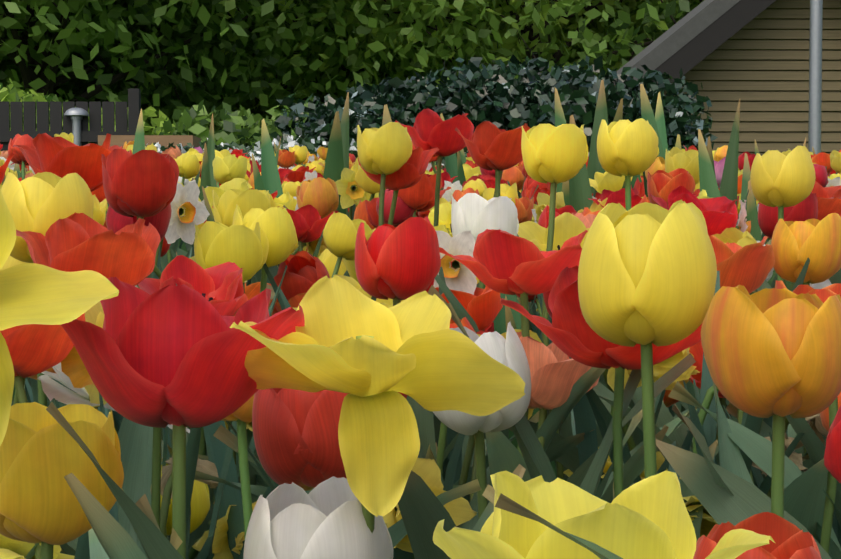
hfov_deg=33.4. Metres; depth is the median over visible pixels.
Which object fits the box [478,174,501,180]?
tulip
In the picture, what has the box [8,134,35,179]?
tulip
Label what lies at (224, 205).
yellow tulip
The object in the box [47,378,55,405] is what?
tulip
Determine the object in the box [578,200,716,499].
yellow tulip
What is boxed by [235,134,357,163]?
flowers
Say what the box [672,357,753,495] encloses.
leaf clump
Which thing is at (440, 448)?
tulip
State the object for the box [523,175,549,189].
tulip
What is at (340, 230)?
tulip
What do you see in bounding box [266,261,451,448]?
tulip
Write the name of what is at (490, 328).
tulip
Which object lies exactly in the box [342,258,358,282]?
tulip
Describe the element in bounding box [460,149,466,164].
tall bud
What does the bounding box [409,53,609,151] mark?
dark shrub
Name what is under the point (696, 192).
tulip
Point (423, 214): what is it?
tulip
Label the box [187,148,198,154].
tulip
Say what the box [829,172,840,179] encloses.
tulip
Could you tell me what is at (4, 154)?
tulip
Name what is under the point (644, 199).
tulip
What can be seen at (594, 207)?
tulip
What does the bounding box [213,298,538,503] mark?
tulip
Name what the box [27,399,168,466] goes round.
leaf clump
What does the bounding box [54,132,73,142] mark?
tulip
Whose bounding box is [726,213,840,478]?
tulip flame
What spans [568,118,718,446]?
yellow tulip
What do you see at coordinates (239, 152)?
tulip
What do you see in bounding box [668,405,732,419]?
leaf clump
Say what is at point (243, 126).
hedge bush
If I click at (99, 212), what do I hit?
tulip
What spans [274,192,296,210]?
tulip
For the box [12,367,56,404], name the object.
tulip
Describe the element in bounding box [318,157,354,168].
tulip
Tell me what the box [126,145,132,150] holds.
tulip
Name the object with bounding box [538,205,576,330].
tulip
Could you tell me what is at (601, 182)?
tulip
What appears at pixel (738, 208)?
tulip
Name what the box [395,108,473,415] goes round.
red tulip
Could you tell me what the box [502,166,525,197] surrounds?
tulip
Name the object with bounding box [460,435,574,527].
leaf clump
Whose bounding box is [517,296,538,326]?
tulip
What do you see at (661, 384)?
tulip
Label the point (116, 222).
tulip
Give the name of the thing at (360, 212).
tulip
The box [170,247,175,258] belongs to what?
tulip
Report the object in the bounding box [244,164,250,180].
tulip
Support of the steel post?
on the ground
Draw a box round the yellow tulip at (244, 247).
[194,221,268,485]
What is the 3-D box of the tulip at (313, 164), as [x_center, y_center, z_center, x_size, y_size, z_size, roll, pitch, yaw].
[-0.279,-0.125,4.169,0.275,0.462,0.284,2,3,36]
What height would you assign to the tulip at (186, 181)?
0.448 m
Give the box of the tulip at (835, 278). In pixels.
[829,268,840,283]
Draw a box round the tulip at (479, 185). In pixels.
[462,179,486,196]
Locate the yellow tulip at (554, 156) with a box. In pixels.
[428,124,587,479]
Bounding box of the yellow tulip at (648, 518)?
[433,471,775,558]
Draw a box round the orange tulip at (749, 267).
[632,235,806,470]
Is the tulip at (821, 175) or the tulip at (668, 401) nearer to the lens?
the tulip at (668, 401)
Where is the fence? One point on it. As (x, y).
(126, 119)
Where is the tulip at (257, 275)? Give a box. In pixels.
[212,188,277,281]
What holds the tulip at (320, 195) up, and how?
on the ground
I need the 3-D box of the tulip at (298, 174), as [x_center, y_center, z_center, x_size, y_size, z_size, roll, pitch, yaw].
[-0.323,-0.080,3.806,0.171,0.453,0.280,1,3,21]
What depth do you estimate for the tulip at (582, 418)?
1.08 m
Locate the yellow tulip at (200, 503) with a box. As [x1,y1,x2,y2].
[160,463,209,537]
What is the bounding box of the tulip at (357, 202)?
[346,191,378,219]
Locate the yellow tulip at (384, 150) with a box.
[357,122,411,225]
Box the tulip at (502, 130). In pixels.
[473,129,505,196]
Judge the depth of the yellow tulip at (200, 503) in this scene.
1.03 m
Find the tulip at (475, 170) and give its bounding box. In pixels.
[463,164,480,173]
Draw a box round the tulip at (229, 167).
[212,154,247,184]
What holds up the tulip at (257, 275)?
on the ground
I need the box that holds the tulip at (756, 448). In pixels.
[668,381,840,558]
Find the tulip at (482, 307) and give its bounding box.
[433,286,726,449]
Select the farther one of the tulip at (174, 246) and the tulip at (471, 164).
the tulip at (471, 164)
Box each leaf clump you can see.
[25,378,108,416]
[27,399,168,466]
[162,426,236,503]
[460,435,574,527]
[547,369,608,465]
[555,397,639,480]
[656,439,831,558]
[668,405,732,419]
[668,441,680,487]
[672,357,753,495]
[687,416,771,487]
[722,405,840,545]
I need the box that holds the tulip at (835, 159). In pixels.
[830,150,840,172]
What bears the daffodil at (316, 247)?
on the ground
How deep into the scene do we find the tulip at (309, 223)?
1.76 m
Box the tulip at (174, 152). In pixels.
[162,145,181,158]
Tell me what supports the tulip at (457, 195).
on the ground
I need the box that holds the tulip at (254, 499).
[161,300,460,502]
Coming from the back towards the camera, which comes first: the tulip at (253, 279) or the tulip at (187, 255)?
the tulip at (187, 255)
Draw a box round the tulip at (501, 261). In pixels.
[439,229,668,502]
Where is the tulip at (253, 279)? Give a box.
[251,276,255,283]
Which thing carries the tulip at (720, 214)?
on the ground
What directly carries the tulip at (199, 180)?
on the ground
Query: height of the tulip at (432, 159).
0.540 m
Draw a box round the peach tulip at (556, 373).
[485,332,696,498]
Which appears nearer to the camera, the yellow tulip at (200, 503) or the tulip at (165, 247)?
the yellow tulip at (200, 503)
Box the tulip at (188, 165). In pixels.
[176,153,199,245]
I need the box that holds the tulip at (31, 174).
[25,172,34,177]
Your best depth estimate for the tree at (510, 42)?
32.71 m
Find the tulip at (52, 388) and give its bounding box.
[25,362,189,558]
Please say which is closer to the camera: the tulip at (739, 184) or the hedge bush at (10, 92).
the tulip at (739, 184)
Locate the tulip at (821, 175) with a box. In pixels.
[813,164,827,186]
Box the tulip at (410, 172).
[358,144,438,224]
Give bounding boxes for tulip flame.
[482,285,840,517]
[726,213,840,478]
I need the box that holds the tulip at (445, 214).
[428,203,536,332]
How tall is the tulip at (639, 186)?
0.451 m
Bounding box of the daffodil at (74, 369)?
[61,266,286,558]
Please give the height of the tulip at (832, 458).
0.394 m
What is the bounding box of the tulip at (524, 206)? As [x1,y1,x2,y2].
[515,197,533,222]
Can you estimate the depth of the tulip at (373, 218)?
1.95 m
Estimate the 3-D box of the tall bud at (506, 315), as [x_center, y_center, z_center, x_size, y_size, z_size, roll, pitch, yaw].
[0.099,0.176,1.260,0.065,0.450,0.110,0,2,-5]
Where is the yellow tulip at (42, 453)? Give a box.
[0,402,181,558]
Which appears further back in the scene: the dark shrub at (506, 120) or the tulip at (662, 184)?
the dark shrub at (506, 120)
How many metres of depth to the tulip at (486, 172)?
3.61 m
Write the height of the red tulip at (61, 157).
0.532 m
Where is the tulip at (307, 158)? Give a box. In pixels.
[303,151,317,164]
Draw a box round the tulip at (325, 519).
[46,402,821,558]
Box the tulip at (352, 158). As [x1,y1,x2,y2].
[349,153,355,163]
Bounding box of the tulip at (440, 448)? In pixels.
[425,317,475,485]
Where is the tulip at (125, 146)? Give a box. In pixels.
[122,141,133,148]
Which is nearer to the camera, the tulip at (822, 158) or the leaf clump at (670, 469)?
the leaf clump at (670, 469)
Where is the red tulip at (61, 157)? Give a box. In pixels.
[13,133,121,405]
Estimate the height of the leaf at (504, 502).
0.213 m
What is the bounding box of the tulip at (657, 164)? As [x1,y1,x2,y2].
[645,156,664,178]
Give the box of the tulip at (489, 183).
[483,180,507,187]
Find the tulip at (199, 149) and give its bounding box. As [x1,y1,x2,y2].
[194,147,203,153]
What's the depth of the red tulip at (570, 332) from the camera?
0.81 m
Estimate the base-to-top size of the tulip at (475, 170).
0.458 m
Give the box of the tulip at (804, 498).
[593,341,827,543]
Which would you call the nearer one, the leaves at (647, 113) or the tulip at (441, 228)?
the tulip at (441, 228)
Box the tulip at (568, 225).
[517,212,601,376]
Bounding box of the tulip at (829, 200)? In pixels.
[790,181,840,290]
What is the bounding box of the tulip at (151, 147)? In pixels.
[145,143,156,151]
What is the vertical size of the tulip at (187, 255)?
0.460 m
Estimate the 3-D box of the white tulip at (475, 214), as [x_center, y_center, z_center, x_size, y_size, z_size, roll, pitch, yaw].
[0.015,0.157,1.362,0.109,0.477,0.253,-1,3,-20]
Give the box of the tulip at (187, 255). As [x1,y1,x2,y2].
[185,246,193,257]
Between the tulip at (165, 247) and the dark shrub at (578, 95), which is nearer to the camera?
the tulip at (165, 247)
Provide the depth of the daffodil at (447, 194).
2.60 m
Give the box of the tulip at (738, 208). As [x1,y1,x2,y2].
[737,194,758,213]
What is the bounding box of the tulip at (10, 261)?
[0,255,31,387]
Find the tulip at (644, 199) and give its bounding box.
[639,195,649,202]
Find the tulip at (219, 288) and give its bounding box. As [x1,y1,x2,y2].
[138,255,260,558]
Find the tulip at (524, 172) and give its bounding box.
[522,165,530,177]
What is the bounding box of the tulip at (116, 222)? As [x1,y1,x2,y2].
[11,204,171,413]
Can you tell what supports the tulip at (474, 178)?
on the ground
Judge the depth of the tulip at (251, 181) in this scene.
2.94 m
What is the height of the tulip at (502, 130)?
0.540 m
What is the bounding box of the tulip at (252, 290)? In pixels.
[233,282,270,316]
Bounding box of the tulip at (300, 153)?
[289,145,307,164]
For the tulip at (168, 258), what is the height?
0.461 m
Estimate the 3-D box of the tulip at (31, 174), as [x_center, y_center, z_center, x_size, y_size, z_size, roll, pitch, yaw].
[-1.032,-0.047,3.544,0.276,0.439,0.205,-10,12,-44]
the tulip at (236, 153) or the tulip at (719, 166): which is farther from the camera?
the tulip at (236, 153)
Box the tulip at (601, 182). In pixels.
[589,172,632,193]
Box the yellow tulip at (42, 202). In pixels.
[1,172,93,406]
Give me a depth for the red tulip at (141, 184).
1.17 m
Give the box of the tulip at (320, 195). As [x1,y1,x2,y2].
[269,177,349,277]
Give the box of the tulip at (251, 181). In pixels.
[248,172,260,188]
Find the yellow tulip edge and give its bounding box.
[0,188,118,445]
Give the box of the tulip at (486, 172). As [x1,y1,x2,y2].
[480,168,502,176]
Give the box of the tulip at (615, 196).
[588,185,638,207]
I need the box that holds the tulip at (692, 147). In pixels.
[683,145,697,150]
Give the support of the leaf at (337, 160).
on the ground
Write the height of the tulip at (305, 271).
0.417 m
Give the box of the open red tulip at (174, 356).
[61,277,304,558]
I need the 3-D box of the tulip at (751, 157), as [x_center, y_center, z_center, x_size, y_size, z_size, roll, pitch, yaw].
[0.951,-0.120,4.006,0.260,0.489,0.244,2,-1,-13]
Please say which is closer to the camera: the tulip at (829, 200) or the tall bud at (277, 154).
the tulip at (829, 200)
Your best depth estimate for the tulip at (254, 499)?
1.09 m
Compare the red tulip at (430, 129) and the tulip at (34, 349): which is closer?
the tulip at (34, 349)
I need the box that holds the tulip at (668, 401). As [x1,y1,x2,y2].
[595,390,691,450]
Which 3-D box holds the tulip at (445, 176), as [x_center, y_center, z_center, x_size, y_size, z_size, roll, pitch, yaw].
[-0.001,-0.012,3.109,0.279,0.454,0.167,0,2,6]
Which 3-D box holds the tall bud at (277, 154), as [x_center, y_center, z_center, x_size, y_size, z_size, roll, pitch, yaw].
[-0.444,-0.137,3.933,0.091,0.533,0.079,0,3,11]
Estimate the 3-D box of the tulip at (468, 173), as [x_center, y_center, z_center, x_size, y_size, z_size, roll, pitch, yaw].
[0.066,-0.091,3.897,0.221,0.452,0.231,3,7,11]
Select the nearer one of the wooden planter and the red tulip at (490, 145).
the red tulip at (490, 145)
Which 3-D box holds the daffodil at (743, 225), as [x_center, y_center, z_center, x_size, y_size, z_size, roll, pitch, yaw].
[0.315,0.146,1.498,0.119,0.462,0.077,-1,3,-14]
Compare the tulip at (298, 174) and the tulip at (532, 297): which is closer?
the tulip at (532, 297)
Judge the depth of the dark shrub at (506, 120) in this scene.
16.09 m
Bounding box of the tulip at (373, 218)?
[365,197,378,227]
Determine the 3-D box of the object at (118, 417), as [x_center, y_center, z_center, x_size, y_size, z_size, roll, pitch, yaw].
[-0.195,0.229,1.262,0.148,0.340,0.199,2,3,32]
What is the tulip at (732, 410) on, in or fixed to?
on the ground
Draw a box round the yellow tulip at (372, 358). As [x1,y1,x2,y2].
[64,275,524,558]
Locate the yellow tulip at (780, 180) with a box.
[679,146,815,409]
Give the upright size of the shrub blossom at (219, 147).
0.764 m
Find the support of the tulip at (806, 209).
on the ground
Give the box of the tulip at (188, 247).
[105,206,191,251]
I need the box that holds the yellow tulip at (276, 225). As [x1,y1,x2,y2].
[232,204,297,476]
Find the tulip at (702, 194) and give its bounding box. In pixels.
[697,189,771,244]
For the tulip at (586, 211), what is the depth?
1.84 m
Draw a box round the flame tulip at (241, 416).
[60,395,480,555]
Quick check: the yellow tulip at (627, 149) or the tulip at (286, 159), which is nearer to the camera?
the yellow tulip at (627, 149)
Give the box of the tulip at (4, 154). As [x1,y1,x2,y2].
[0,151,7,158]
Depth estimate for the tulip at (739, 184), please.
3.13 m
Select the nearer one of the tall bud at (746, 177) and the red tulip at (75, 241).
the red tulip at (75, 241)
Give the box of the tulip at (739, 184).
[737,174,742,193]
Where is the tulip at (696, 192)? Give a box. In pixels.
[693,189,699,195]
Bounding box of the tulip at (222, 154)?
[215,149,234,187]
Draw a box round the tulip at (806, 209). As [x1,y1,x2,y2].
[758,192,817,285]
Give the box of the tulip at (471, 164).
[465,160,478,167]
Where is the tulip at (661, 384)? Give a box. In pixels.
[470,329,695,501]
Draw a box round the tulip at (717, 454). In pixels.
[715,445,719,464]
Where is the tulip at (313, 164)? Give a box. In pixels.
[305,160,324,174]
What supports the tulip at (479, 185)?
on the ground
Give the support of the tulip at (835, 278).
on the ground
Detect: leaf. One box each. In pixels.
[252,119,282,197]
[323,92,348,213]
[495,494,622,558]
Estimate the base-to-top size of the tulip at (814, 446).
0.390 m
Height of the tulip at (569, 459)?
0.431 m
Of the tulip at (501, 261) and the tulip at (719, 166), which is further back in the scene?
the tulip at (719, 166)
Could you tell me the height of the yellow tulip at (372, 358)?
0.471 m
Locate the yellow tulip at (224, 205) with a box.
[212,189,275,308]
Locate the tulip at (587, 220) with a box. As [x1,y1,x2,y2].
[572,213,595,227]
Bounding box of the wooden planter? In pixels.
[98,135,200,150]
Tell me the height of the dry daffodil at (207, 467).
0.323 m
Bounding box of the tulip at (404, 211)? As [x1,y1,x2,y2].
[278,189,416,266]
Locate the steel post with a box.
[808,0,822,154]
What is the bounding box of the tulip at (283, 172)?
[249,160,289,180]
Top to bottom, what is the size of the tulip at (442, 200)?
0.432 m
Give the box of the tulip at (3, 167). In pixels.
[0,153,15,183]
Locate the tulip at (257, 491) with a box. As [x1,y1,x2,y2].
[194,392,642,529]
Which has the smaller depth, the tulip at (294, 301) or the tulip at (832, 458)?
the tulip at (832, 458)
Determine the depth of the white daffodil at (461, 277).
1.24 m
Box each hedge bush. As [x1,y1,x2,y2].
[0,79,175,134]
[154,99,324,153]
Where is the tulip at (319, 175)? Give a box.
[303,171,322,179]
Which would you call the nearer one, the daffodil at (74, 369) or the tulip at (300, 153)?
the daffodil at (74, 369)
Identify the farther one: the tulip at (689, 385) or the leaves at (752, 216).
the leaves at (752, 216)
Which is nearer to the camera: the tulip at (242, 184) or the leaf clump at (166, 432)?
the leaf clump at (166, 432)
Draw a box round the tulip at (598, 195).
[592,192,600,198]
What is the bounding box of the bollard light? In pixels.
[64,108,88,145]
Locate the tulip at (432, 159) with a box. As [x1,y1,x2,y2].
[411,138,442,216]
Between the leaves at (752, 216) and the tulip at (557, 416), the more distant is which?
the leaves at (752, 216)
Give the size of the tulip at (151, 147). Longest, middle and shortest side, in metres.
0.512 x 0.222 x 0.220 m
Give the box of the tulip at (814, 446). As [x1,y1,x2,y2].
[786,415,840,527]
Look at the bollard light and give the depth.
11.92 m
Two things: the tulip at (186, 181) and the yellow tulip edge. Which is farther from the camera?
the tulip at (186, 181)
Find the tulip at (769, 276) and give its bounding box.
[753,241,776,291]
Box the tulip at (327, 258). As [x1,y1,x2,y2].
[317,249,346,277]
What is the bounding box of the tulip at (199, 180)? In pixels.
[188,176,200,186]
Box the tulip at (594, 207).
[577,198,607,212]
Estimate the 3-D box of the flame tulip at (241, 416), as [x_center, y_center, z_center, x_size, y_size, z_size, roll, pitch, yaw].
[-0.129,0.237,0.831,0.384,0.415,0.111,1,3,21]
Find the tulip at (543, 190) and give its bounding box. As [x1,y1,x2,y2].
[529,186,549,204]
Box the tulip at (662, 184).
[647,168,694,208]
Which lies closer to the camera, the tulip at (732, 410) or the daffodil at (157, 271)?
the tulip at (732, 410)
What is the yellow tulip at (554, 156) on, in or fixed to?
on the ground
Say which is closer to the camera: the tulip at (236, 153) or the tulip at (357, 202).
the tulip at (357, 202)
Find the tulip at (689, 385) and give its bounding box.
[681,380,695,411]
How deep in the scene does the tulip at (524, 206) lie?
2.30 m
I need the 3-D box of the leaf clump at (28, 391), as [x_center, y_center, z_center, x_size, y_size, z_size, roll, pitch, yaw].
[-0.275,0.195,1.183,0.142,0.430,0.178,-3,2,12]
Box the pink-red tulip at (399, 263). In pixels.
[213,216,440,485]
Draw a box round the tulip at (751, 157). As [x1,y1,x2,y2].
[738,152,755,170]
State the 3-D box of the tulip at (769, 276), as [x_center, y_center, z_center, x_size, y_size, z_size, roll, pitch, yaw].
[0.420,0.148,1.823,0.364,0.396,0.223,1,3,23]
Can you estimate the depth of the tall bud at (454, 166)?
3.18 m
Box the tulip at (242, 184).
[205,178,251,219]
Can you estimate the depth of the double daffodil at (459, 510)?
0.85 m
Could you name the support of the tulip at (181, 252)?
on the ground
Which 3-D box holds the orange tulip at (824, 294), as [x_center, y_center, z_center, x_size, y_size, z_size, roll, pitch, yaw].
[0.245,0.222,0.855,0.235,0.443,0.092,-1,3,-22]
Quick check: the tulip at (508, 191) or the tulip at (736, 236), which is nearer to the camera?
the tulip at (736, 236)
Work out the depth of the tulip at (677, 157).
2.25 m
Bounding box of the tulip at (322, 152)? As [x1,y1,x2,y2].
[317,147,327,161]
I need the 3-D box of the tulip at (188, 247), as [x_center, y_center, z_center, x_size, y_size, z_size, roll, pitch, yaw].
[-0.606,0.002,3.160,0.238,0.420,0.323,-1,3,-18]
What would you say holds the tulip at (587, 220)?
on the ground
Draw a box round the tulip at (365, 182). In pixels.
[355,157,386,200]
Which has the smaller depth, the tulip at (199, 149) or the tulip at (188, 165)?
the tulip at (188, 165)
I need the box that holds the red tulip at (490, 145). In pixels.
[455,121,551,344]
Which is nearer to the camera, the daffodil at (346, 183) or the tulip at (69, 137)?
the daffodil at (346, 183)
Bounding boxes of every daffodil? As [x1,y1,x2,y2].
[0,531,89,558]
[60,501,256,558]
[61,266,286,558]
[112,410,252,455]
[135,265,161,286]
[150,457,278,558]
[155,180,209,278]
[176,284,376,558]
[226,421,476,558]
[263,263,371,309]
[267,224,326,283]
[303,170,316,182]
[308,155,314,162]
[335,168,370,219]
[433,230,535,483]
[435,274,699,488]
[442,180,461,201]
[507,181,564,223]
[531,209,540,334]
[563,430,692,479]
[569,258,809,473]
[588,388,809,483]
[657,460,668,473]
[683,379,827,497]
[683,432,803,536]
[735,200,750,232]
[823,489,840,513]
[826,177,840,186]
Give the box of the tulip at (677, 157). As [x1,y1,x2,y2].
[665,147,699,184]
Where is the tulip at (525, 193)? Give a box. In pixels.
[521,188,549,197]
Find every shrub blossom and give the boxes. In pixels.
[145,138,256,157]
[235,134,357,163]
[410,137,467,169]
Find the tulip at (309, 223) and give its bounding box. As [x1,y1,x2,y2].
[286,204,337,250]
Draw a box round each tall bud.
[12,384,15,401]
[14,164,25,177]
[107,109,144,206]
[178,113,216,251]
[202,186,271,315]
[249,138,280,164]
[379,104,391,196]
[440,113,465,185]
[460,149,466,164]
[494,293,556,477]
[555,88,569,205]
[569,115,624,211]
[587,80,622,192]
[631,92,667,188]
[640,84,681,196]
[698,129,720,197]
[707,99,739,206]
[740,153,761,240]
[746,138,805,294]
[755,140,759,154]
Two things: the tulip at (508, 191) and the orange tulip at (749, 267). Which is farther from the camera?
the tulip at (508, 191)
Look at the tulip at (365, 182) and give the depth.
2.12 m
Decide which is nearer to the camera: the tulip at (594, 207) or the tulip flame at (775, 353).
the tulip flame at (775, 353)
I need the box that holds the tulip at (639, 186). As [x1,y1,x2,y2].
[633,177,644,196]
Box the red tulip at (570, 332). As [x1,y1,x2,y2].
[446,265,717,542]
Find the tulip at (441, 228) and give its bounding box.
[434,225,485,287]
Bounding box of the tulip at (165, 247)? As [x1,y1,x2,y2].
[146,236,170,277]
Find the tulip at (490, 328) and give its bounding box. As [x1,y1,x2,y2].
[443,321,493,474]
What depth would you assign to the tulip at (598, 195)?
2.57 m
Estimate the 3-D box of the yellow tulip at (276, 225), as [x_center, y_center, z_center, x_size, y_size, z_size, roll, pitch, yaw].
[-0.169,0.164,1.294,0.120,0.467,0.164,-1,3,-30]
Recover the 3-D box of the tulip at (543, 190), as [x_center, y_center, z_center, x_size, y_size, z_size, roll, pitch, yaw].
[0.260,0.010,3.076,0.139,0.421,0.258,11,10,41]
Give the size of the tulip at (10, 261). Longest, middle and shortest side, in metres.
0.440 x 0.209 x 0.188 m
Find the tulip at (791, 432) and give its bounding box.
[716,423,825,442]
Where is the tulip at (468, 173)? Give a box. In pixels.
[464,169,478,180]
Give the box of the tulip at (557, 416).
[198,330,605,527]
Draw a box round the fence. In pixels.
[0,88,140,150]
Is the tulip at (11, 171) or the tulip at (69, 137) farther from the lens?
the tulip at (69, 137)
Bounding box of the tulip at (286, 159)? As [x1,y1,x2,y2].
[278,150,302,168]
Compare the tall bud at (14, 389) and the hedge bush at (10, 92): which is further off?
the hedge bush at (10, 92)
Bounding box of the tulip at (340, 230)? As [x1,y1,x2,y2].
[137,211,375,287]
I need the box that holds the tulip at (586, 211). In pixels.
[517,207,599,314]
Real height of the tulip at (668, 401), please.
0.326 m
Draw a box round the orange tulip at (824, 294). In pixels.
[775,280,840,553]
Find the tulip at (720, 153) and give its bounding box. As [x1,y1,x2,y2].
[714,145,727,161]
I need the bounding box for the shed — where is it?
[591,0,840,156]
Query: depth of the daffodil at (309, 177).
3.20 m
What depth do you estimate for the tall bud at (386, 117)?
2.29 m
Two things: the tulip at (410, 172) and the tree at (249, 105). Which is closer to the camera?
the tulip at (410, 172)
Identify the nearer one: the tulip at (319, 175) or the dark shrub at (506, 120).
the tulip at (319, 175)
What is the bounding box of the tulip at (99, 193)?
[91,185,107,213]
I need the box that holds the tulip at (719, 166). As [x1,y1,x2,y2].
[714,157,725,187]
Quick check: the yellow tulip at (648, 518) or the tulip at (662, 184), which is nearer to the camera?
the yellow tulip at (648, 518)
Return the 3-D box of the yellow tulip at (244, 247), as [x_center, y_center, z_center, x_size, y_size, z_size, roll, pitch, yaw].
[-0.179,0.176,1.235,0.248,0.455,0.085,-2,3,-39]
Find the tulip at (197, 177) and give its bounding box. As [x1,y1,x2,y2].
[195,170,199,184]
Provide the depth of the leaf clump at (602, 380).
1.47 m
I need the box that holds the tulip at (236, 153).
[232,151,249,158]
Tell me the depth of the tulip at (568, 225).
1.47 m
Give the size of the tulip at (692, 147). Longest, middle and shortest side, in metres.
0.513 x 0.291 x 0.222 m
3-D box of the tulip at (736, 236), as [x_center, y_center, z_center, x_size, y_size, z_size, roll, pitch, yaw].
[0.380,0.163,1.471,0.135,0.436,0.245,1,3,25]
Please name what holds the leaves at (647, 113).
on the ground
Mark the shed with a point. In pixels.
(752, 56)
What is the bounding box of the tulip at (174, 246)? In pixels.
[162,238,179,267]
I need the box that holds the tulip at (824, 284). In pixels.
[810,279,831,288]
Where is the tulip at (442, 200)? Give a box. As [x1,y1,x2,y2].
[429,197,450,211]
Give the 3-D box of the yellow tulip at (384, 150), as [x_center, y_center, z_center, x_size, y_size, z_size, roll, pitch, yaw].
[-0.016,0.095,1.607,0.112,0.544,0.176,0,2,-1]
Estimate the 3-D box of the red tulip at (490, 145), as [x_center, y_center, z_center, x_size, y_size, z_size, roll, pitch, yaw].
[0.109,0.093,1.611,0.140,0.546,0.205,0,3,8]
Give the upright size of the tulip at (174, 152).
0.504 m
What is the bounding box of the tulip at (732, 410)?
[726,403,794,451]
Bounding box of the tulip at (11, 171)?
[0,167,17,184]
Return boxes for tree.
[0,0,381,132]
[0,0,442,121]
[4,0,644,119]
[141,43,346,129]
[170,0,703,108]
[466,0,702,77]
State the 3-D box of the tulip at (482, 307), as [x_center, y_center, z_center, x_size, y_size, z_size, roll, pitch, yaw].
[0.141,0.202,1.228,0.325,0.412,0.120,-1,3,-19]
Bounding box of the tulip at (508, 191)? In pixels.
[483,183,535,303]
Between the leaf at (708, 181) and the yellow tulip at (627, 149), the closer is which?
the yellow tulip at (627, 149)
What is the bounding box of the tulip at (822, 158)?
[811,152,832,173]
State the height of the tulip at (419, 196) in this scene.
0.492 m
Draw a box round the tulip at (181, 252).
[177,248,187,255]
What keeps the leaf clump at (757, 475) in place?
on the ground
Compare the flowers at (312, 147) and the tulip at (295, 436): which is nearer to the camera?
the tulip at (295, 436)
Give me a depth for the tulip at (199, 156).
5.35 m
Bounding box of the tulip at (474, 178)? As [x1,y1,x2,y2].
[462,176,538,236]
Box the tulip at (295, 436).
[135,388,525,531]
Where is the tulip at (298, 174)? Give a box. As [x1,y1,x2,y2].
[285,166,315,182]
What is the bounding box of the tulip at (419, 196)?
[393,173,450,216]
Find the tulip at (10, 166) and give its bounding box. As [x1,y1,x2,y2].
[0,157,14,169]
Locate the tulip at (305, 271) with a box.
[274,250,329,299]
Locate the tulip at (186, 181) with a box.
[178,176,188,185]
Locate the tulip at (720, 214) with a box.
[598,186,737,414]
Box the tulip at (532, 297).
[516,293,541,316]
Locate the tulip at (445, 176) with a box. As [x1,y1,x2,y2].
[426,172,457,188]
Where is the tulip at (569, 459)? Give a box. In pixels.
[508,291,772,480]
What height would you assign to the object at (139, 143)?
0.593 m
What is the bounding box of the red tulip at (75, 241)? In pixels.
[16,212,159,558]
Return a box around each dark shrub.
[269,74,486,154]
[376,76,509,123]
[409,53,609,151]
[512,55,717,151]
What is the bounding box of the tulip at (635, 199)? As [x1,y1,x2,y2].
[611,195,641,207]
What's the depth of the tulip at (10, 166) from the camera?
4.24 m
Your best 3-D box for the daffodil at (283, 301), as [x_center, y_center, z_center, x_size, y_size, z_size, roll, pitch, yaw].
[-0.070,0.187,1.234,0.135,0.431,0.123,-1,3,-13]
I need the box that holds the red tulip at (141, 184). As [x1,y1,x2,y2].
[101,149,178,541]
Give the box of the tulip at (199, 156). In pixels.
[195,152,203,160]
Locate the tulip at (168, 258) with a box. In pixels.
[161,248,171,271]
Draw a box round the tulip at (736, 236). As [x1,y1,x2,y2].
[714,227,771,290]
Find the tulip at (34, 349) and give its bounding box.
[0,313,84,558]
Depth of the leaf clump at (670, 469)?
0.82 m
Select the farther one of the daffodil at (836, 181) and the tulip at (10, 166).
the tulip at (10, 166)
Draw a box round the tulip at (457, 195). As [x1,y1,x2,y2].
[450,188,479,203]
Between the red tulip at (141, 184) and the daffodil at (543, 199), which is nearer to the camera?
the red tulip at (141, 184)
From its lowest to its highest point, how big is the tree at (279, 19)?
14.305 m
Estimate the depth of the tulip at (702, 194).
2.07 m
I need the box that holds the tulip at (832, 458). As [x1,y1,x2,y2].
[824,406,840,482]
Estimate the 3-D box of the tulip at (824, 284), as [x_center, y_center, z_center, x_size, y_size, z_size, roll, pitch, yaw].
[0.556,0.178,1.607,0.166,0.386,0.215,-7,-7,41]
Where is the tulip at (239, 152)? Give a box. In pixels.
[229,148,246,155]
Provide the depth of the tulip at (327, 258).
1.74 m
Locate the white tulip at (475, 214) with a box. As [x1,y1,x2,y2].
[451,193,518,330]
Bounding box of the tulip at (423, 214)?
[418,210,429,217]
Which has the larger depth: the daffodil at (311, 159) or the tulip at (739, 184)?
the daffodil at (311, 159)
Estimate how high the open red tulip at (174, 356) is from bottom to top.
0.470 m
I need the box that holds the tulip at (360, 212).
[354,200,375,229]
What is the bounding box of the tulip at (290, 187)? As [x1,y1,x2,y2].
[282,181,302,196]
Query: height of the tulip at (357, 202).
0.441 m
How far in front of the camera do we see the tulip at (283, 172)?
3.29 m
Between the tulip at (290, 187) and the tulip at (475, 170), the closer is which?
the tulip at (290, 187)
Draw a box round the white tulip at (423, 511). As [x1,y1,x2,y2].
[398,322,640,558]
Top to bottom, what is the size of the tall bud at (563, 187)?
0.624 m
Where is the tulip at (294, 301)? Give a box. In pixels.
[270,277,440,441]
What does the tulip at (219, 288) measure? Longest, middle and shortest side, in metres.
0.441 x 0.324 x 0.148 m
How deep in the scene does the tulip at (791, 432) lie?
1.34 m
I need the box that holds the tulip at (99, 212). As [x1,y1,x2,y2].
[92,194,106,224]

